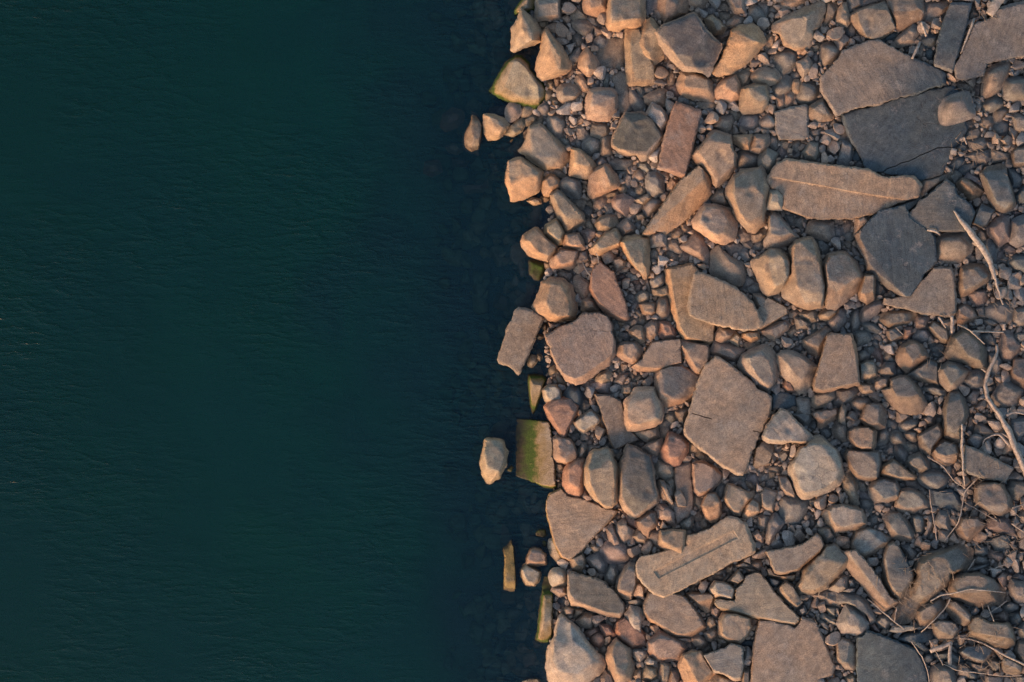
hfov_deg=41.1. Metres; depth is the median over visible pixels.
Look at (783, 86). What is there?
boulder
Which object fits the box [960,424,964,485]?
driftwood branch
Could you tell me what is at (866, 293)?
angular stone
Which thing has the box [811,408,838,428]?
angular stone
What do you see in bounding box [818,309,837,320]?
cobble
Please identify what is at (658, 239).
angular stone
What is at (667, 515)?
angular stone
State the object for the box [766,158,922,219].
flat stone
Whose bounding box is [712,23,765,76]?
boulder
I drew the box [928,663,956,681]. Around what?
boulder
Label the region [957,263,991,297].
boulder
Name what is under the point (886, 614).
twig
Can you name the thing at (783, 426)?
boulder
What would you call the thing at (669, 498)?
angular stone
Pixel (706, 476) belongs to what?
boulder
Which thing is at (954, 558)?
boulder
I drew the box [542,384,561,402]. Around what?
angular stone
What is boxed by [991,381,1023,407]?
boulder
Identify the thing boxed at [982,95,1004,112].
cobble
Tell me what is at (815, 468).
boulder
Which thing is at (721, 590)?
angular stone
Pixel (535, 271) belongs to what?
boulder
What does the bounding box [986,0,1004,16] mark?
driftwood plank
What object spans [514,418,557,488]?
flat stone
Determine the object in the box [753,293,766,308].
angular stone
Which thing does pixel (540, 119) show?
angular stone
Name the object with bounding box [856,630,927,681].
flat stone
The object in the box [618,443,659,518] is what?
boulder
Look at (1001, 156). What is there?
angular stone
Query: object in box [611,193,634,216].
boulder
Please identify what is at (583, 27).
angular stone
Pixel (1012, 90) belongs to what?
boulder
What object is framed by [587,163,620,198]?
boulder
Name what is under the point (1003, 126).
cobble
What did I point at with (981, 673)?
twig
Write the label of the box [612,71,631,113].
flat stone
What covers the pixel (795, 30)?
boulder
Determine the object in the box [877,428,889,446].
cobble
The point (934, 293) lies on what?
flat stone
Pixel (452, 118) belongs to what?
boulder
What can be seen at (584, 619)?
angular stone
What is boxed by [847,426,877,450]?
boulder
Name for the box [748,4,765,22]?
cobble
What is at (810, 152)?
angular stone
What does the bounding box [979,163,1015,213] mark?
boulder
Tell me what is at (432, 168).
angular stone
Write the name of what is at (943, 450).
boulder
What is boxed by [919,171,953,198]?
flat stone
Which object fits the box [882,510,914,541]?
boulder
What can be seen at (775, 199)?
angular stone
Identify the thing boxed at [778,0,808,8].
angular stone
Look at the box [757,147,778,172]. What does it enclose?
angular stone
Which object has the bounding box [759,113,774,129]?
boulder
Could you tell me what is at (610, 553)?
boulder
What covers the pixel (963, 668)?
boulder
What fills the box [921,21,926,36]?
twig
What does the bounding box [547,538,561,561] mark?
angular stone
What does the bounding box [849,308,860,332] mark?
cobble
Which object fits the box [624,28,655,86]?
flat stone
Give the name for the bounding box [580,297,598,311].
angular stone
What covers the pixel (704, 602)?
angular stone
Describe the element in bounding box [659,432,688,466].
boulder
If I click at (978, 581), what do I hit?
boulder
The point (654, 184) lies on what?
boulder
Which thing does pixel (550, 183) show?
boulder
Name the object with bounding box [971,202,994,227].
angular stone
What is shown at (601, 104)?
boulder
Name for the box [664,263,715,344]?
flat stone
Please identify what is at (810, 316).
angular stone
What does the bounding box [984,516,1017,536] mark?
boulder
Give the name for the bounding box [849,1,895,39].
boulder
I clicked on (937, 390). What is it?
angular stone
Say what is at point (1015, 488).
angular stone
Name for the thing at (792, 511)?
boulder
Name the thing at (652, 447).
angular stone
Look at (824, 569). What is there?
boulder
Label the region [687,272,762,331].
flat stone
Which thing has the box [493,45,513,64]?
angular stone
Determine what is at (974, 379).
boulder
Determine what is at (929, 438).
boulder
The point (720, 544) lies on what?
flat stone
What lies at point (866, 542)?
boulder
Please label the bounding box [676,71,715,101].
boulder
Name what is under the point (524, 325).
flat stone
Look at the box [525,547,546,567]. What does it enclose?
boulder
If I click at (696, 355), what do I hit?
boulder
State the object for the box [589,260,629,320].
flat stone
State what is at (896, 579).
boulder
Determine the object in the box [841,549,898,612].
flat stone
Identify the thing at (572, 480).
boulder
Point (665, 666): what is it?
angular stone
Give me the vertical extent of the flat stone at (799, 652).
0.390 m
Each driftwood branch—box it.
[953,210,1003,304]
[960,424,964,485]
[981,344,1023,475]
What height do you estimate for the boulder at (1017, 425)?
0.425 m
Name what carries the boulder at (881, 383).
on the ground
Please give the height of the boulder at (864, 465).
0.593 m
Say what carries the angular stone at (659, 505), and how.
on the ground
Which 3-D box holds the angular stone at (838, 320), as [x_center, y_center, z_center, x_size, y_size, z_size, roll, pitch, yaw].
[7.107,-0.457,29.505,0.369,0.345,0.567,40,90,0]
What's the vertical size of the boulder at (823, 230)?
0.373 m
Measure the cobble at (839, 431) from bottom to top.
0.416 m
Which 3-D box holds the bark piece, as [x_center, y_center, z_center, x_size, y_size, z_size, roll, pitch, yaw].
[9.191,6.551,29.239,0.509,0.079,0.104,-23,90,0]
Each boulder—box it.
[440,107,464,131]
[462,111,482,155]
[479,437,508,484]
[483,113,509,140]
[489,54,545,109]
[505,157,543,201]
[510,8,541,52]
[518,123,569,170]
[520,227,557,261]
[525,257,545,284]
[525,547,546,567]
[526,372,547,415]
[531,276,577,322]
[534,0,561,21]
[535,27,571,81]
[535,577,553,642]
[541,174,560,196]
[543,396,578,437]
[544,218,565,245]
[545,613,605,681]
[549,189,585,232]
[549,247,578,269]
[552,435,577,464]
[555,82,581,103]
[560,176,581,198]
[562,457,585,497]
[563,232,585,250]
[568,147,596,179]
[568,553,586,573]
[577,46,599,76]
[582,0,607,16]
[583,446,618,508]
[585,87,618,121]
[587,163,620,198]
[588,228,622,255]
[599,540,629,563]
[605,0,645,32]
[605,637,635,681]
[611,111,663,161]
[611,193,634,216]
[613,616,647,648]
[615,561,637,599]
[616,217,635,236]
[616,341,642,364]
[616,518,633,543]
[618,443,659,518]
[620,234,650,279]
[623,386,664,431]
[624,605,644,631]
[639,17,663,65]
[642,591,707,637]
[645,170,664,197]
[646,629,686,661]
[648,530,664,551]
[654,364,699,407]
[656,480,673,502]
[657,0,688,22]
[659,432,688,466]
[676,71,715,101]
[677,649,714,681]
[680,231,709,264]
[681,339,709,374]
[691,129,737,187]
[691,203,737,244]
[691,460,721,496]
[701,492,721,522]
[709,245,746,286]
[710,188,729,206]
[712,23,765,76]
[713,73,740,102]
[715,326,735,343]
[717,612,753,644]
[722,483,755,515]
[725,165,770,233]
[732,134,753,150]
[737,150,758,170]
[737,343,779,392]
[738,83,769,114]
[738,113,759,130]
[750,247,790,296]
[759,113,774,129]
[762,408,813,444]
[763,211,799,248]
[771,1,825,50]
[772,49,798,75]
[772,75,792,95]
[776,349,817,394]
[778,496,808,524]
[781,236,825,309]
[787,434,844,499]
[795,81,819,104]
[795,542,847,594]
[802,326,831,356]
[805,219,834,241]
[808,97,834,122]
[819,41,840,66]
[823,250,863,310]
[828,503,867,532]
[828,573,849,592]
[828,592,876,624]
[836,604,868,636]
[836,637,856,671]
[837,132,854,166]
[843,448,881,481]
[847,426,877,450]
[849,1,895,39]
[850,527,891,558]
[859,402,886,429]
[873,376,889,390]
[878,310,917,327]
[880,459,916,480]
[881,375,927,414]
[881,540,914,600]
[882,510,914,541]
[890,23,919,47]
[891,543,973,624]
[894,487,929,513]
[895,339,929,372]
[896,629,935,645]
[907,359,939,385]
[915,598,945,625]
[917,423,943,455]
[917,469,950,489]
[924,1,950,22]
[928,488,963,511]
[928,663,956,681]
[931,439,959,466]
[934,510,950,532]
[936,232,973,263]
[938,90,975,125]
[938,361,969,391]
[942,390,969,443]
[944,329,988,371]
[946,599,972,626]
[948,571,1005,607]
[954,303,978,324]
[955,516,986,541]
[956,663,972,678]
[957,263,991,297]
[958,644,993,664]
[963,369,984,388]
[967,615,1016,648]
[973,480,1012,516]
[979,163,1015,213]
[980,61,1010,97]
[984,299,1013,323]
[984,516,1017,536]
[986,214,1010,247]
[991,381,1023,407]
[998,329,1021,362]
[1001,76,1023,102]
[1007,167,1021,188]
[1007,416,1023,441]
[1008,579,1023,603]
[1009,214,1023,247]
[1009,357,1023,389]
[1011,145,1023,167]
[1012,113,1023,132]
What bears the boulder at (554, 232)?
on the ground
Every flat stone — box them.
[497,307,544,375]
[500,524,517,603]
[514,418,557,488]
[544,312,615,384]
[545,488,618,560]
[567,571,625,618]
[576,249,590,264]
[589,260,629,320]
[594,393,639,448]
[596,38,623,69]
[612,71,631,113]
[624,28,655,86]
[631,338,682,372]
[635,516,755,597]
[642,165,711,236]
[646,0,657,15]
[654,12,722,76]
[656,101,701,177]
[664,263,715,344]
[673,462,693,523]
[683,356,771,475]
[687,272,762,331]
[703,643,743,680]
[709,341,745,362]
[714,572,800,626]
[749,616,835,681]
[753,440,774,468]
[756,297,788,330]
[765,533,824,574]
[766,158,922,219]
[766,567,795,581]
[772,392,795,409]
[774,104,808,140]
[810,589,841,608]
[812,332,860,393]
[819,39,945,116]
[841,86,967,180]
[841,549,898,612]
[854,204,937,296]
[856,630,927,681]
[863,0,882,5]
[883,266,956,317]
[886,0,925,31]
[889,625,916,632]
[909,179,975,231]
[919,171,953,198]
[933,2,971,72]
[954,0,1023,79]
[963,445,1013,482]
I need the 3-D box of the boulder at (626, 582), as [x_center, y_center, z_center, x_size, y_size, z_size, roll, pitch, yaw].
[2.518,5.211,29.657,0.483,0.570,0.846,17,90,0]
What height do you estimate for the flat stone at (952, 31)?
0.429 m
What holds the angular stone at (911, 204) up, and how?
on the ground
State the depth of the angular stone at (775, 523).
29.41 m
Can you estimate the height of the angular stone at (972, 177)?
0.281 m
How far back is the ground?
32.75 m
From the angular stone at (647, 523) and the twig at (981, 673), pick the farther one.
the angular stone at (647, 523)
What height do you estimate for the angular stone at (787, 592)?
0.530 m
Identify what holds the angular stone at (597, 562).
on the ground
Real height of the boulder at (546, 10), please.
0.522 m
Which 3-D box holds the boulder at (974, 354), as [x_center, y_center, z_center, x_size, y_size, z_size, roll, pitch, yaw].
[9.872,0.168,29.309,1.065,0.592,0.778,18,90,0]
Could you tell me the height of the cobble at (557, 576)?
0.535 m
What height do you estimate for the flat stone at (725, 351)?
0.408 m
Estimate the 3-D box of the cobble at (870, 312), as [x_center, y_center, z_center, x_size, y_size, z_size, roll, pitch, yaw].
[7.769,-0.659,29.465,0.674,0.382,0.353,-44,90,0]
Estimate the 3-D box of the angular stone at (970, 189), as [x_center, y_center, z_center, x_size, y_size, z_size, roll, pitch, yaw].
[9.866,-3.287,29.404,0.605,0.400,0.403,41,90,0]
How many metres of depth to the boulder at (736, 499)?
29.35 m
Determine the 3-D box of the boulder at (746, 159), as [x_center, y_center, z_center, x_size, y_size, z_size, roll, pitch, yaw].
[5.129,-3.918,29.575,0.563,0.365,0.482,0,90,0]
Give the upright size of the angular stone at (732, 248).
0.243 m
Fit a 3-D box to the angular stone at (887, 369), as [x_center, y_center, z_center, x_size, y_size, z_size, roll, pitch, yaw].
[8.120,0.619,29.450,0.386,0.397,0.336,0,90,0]
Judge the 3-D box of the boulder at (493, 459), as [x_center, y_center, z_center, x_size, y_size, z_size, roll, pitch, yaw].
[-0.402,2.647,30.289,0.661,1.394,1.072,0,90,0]
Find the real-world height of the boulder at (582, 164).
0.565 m
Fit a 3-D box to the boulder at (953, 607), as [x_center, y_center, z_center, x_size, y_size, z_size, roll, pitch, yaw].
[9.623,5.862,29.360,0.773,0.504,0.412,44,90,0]
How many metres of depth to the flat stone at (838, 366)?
29.04 m
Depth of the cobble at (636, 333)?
29.61 m
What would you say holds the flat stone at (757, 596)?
on the ground
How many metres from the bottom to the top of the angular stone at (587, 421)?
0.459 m
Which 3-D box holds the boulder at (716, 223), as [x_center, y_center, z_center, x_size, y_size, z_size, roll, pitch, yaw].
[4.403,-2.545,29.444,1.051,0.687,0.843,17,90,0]
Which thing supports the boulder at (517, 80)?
on the ground
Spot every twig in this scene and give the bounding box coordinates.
[867,598,903,629]
[911,41,921,58]
[911,641,929,681]
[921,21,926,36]
[921,598,950,631]
[927,229,940,235]
[927,456,965,488]
[929,489,936,539]
[930,588,1005,600]
[943,664,1021,676]
[944,480,975,541]
[957,324,984,343]
[959,638,1023,664]
[960,17,975,53]
[965,502,996,520]
[971,330,1003,332]
[982,433,1010,446]
[1006,412,1023,416]
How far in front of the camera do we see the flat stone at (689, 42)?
29.00 m
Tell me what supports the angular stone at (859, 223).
on the ground
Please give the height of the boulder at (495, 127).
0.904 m
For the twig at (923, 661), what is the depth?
29.23 m
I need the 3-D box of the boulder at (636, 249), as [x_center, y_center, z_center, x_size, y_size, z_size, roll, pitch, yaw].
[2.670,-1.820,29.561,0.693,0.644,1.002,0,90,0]
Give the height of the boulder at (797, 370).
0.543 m
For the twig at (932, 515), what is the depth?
29.30 m
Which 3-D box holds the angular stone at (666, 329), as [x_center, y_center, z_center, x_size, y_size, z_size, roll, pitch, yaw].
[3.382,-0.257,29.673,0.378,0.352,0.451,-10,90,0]
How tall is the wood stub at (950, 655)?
0.073 m
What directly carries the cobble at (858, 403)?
on the ground
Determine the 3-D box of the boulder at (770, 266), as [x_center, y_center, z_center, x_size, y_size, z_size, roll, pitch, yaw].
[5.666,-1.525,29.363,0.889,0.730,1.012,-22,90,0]
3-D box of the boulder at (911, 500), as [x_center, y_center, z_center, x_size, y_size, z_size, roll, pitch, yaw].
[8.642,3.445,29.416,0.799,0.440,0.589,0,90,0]
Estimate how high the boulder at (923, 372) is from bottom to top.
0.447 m
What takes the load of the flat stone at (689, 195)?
on the ground
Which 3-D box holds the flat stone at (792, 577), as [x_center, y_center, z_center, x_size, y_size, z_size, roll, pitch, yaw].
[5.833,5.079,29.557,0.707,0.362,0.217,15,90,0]
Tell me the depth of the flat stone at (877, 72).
29.25 m
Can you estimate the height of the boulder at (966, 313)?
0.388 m
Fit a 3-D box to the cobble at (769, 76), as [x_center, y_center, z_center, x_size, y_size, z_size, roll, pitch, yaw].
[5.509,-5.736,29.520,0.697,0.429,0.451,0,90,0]
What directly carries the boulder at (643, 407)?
on the ground
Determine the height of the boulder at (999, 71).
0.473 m
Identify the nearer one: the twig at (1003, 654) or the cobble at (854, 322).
the twig at (1003, 654)
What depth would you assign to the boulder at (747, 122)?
29.51 m
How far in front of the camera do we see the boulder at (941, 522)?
29.32 m
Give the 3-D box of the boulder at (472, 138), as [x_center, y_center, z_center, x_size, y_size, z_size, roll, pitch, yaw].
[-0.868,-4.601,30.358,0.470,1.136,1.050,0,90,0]
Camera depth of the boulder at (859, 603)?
29.34 m
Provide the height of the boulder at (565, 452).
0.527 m
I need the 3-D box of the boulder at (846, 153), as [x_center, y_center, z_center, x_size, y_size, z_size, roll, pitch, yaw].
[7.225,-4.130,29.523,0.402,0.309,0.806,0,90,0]
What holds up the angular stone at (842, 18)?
on the ground
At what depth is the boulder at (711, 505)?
29.34 m
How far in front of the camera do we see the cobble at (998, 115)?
29.41 m
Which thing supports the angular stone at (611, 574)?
on the ground
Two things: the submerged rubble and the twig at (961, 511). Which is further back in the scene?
the submerged rubble
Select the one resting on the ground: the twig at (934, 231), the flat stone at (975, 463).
the flat stone at (975, 463)
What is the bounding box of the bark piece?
[929,641,952,652]
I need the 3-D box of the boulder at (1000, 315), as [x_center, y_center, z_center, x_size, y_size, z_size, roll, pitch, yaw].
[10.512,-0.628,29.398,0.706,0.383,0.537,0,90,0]
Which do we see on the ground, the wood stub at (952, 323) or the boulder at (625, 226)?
the boulder at (625, 226)
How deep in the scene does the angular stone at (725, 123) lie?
29.50 m
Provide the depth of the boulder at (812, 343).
29.37 m
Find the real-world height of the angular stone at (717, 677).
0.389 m
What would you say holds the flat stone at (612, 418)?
on the ground
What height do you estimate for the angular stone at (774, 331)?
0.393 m
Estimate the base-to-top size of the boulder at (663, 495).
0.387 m
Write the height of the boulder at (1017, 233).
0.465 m
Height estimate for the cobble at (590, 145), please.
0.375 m
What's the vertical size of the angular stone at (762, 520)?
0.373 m
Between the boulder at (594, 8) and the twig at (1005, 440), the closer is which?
the twig at (1005, 440)
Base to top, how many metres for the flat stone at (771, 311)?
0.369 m
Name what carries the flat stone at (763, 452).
on the ground
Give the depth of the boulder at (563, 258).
29.58 m
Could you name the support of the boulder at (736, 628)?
on the ground
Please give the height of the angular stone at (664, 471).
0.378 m
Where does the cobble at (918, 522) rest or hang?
on the ground
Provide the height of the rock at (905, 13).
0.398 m
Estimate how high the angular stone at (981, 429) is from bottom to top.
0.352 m
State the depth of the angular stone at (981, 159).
29.39 m
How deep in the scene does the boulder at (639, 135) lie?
29.32 m
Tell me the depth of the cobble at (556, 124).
29.76 m
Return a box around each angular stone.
[423,160,442,176]
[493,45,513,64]
[504,118,525,136]
[514,0,534,14]
[523,116,543,138]
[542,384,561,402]
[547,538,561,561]
[570,20,593,36]
[572,409,601,433]
[573,275,590,298]
[575,612,594,628]
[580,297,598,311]
[582,380,611,394]
[586,552,607,573]
[590,122,610,139]
[594,214,618,232]
[604,564,618,585]
[605,523,619,545]
[633,426,659,442]
[636,510,657,538]
[639,302,655,315]
[642,438,662,455]
[642,665,657,681]
[643,88,667,106]
[645,102,668,131]
[649,232,667,247]
[654,460,674,479]
[654,505,676,525]
[655,502,673,522]
[658,320,676,339]
[658,324,676,339]
[659,480,674,508]
[659,661,670,681]
[665,478,675,490]
[673,490,686,506]
[686,592,715,612]
[704,14,726,35]
[708,580,734,599]
[708,673,735,681]
[713,115,733,132]
[724,241,742,255]
[725,15,743,28]
[726,0,746,14]
[736,68,751,86]
[742,498,759,519]
[750,133,769,154]
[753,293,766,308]
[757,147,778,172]
[757,513,770,530]
[759,319,790,341]
[760,487,777,512]
[765,513,784,544]
[766,189,783,210]
[777,580,802,608]
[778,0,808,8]
[778,475,795,498]
[792,413,811,425]
[796,54,812,78]
[796,396,811,415]
[799,309,817,322]
[801,141,819,161]
[810,391,834,408]
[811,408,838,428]
[817,525,834,542]
[823,0,837,26]
[828,308,847,331]
[835,2,850,26]
[835,386,859,405]
[842,469,859,504]
[853,216,868,234]
[857,273,875,304]
[859,359,877,381]
[879,362,895,376]
[897,198,919,210]
[912,329,930,343]
[920,385,947,398]
[927,321,949,343]
[933,650,963,662]
[956,177,983,200]
[964,149,990,165]
[964,172,983,189]
[964,660,989,673]
[968,136,990,150]
[968,289,987,306]
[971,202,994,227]
[973,422,996,436]
[987,351,1002,375]
[989,534,1011,550]
[990,148,1010,162]
[1000,656,1022,674]
[1006,480,1023,500]
[1013,306,1023,326]
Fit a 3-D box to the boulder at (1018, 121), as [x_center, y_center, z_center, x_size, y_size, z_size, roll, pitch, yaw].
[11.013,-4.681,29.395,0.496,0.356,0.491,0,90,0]
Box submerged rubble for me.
[420,0,553,681]
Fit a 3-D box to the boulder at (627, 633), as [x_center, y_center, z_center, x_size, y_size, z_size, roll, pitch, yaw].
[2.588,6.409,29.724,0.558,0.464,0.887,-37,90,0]
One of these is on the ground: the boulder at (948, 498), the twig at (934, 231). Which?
the boulder at (948, 498)
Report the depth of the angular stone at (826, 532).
29.41 m
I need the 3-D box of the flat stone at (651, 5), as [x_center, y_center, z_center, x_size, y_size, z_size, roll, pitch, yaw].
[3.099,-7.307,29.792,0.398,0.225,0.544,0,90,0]
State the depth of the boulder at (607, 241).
29.46 m
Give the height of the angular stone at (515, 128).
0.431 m
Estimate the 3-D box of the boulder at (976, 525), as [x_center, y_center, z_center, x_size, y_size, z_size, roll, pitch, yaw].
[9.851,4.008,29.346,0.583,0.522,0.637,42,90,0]
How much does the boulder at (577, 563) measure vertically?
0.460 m
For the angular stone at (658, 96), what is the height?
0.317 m
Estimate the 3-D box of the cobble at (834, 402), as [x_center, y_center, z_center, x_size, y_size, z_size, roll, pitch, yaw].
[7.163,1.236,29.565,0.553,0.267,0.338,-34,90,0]
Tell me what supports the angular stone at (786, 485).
on the ground
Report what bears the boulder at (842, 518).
on the ground
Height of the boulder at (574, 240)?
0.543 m
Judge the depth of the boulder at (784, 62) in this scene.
29.49 m
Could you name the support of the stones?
on the ground
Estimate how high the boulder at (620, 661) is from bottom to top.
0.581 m
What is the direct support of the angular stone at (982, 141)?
on the ground
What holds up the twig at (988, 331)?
on the stones
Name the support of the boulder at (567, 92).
on the ground
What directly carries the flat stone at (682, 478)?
on the ground
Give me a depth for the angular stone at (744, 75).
29.56 m
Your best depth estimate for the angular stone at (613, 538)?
29.64 m
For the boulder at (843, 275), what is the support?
on the ground
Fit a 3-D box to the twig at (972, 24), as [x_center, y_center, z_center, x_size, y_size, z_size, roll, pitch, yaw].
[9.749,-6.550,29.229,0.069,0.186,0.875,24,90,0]
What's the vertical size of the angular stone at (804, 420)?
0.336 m
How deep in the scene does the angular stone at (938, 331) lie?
29.26 m
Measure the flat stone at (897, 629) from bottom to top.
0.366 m
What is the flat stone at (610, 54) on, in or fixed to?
on the ground
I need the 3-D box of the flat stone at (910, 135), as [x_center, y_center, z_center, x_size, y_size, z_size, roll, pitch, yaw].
[8.566,-4.350,29.474,2.628,0.305,1.871,-15,90,0]
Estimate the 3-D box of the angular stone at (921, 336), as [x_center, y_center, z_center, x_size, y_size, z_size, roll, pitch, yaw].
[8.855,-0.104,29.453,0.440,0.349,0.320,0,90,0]
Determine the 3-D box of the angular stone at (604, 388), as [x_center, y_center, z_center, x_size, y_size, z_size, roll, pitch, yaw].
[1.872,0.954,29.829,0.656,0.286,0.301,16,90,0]
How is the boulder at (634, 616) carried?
on the ground
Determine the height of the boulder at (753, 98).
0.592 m
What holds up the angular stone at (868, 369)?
on the ground
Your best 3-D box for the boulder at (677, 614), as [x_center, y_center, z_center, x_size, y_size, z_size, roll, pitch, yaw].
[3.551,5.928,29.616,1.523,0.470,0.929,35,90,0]
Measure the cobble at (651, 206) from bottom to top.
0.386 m
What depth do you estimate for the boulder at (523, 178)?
29.62 m
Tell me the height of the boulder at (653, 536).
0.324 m
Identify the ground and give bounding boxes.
[0,0,1023,681]
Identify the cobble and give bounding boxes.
[504,102,521,122]
[519,563,541,586]
[547,114,566,137]
[548,567,566,586]
[563,385,582,407]
[581,136,599,155]
[590,632,604,647]
[600,135,612,156]
[609,157,633,169]
[628,325,645,343]
[629,89,645,111]
[642,198,661,216]
[644,319,658,340]
[655,296,669,319]
[658,528,686,553]
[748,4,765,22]
[750,66,781,85]
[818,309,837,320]
[831,397,840,406]
[831,420,848,441]
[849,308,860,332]
[850,396,870,411]
[852,330,871,346]
[859,300,883,322]
[868,477,900,502]
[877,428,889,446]
[889,430,905,444]
[894,444,908,464]
[898,417,919,431]
[905,451,930,472]
[910,513,925,534]
[931,619,959,642]
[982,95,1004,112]
[984,237,997,263]
[992,106,1008,124]
[992,120,1010,136]
[1007,254,1023,274]
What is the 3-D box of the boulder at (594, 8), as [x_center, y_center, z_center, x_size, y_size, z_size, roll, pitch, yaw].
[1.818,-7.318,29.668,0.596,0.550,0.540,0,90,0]
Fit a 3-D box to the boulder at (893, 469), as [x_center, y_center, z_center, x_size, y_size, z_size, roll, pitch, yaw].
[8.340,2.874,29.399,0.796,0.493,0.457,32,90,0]
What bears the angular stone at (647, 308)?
on the ground
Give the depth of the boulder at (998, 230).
29.24 m
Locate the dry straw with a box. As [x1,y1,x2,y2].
[802,5,1023,681]
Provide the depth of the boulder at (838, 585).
29.37 m
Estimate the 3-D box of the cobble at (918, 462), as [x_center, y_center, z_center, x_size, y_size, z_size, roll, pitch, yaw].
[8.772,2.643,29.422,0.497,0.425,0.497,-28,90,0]
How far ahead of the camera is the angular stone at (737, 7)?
29.42 m
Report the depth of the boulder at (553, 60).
29.46 m
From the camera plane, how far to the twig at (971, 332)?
29.08 m
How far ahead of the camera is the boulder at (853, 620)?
29.28 m
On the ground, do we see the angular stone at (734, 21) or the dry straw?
the angular stone at (734, 21)
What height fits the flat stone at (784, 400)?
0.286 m
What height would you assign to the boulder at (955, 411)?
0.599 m
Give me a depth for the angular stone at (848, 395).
29.43 m
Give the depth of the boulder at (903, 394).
29.17 m
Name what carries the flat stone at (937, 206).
on the ground
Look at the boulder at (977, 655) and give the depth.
29.18 m
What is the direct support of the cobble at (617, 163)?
on the ground
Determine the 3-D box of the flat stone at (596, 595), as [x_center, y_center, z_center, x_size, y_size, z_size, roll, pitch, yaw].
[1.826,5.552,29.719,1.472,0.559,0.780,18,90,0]
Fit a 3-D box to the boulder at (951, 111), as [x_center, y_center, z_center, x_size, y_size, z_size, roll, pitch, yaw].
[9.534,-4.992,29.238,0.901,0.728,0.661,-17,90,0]
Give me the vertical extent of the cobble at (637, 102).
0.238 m
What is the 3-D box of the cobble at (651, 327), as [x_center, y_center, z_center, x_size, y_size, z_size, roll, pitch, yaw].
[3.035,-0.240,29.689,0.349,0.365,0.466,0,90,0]
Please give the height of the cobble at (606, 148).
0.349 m
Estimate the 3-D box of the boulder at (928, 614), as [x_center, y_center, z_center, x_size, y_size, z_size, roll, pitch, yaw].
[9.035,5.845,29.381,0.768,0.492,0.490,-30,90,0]
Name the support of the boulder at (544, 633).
on the ground
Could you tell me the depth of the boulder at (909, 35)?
29.35 m
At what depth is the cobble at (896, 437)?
29.43 m
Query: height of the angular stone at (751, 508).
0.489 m
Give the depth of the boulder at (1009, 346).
29.30 m
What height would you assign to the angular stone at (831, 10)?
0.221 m
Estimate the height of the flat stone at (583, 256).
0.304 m
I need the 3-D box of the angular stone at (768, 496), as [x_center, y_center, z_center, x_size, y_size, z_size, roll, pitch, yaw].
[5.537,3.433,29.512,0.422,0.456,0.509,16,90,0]
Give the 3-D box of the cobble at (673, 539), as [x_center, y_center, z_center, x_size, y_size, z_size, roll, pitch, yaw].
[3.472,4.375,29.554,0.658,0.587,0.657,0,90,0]
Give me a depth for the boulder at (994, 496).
29.03 m
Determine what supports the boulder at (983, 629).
on the ground
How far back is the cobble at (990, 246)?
29.37 m
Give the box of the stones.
[445,0,1023,681]
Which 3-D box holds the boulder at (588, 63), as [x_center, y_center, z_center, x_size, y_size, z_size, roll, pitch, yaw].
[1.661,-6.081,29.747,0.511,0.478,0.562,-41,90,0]
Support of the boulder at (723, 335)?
on the ground
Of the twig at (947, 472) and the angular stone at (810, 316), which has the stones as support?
the twig at (947, 472)
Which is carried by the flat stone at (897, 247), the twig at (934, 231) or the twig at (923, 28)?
the twig at (934, 231)
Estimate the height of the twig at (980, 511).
0.129 m
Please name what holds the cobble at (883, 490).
on the ground
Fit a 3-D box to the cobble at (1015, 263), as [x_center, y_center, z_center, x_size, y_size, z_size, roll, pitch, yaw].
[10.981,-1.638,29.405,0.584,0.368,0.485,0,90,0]
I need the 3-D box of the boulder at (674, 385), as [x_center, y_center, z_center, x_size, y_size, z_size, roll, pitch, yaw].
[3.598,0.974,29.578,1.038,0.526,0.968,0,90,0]
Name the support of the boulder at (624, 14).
on the ground
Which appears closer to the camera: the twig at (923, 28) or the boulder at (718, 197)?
the twig at (923, 28)
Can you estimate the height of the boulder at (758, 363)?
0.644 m
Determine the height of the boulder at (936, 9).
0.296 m
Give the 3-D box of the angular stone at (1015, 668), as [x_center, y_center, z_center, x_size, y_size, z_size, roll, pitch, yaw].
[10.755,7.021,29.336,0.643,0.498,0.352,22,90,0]
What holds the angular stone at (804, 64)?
on the ground
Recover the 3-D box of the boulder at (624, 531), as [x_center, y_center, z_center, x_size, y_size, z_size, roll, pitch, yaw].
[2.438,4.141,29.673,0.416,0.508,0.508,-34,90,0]
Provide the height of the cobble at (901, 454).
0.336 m
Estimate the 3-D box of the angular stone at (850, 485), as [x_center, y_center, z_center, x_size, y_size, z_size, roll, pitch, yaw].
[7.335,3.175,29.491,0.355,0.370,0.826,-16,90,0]
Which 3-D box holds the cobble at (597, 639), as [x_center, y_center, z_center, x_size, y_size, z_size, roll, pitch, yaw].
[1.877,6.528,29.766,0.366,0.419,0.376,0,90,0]
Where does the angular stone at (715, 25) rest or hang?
on the ground
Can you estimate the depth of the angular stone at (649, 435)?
29.60 m
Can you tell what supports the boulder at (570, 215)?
on the ground
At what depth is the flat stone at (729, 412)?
29.26 m
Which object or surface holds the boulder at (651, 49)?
on the ground
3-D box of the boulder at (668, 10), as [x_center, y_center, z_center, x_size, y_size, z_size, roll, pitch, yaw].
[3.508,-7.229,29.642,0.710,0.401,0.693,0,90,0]
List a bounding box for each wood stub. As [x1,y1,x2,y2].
[948,644,951,665]
[950,316,953,332]
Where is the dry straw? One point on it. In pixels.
(981, 457)
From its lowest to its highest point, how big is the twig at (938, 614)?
0.195 m
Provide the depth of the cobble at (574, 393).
29.70 m
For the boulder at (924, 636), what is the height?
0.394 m
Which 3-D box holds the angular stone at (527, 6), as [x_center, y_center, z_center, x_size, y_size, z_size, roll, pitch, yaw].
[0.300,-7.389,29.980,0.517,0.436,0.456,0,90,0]

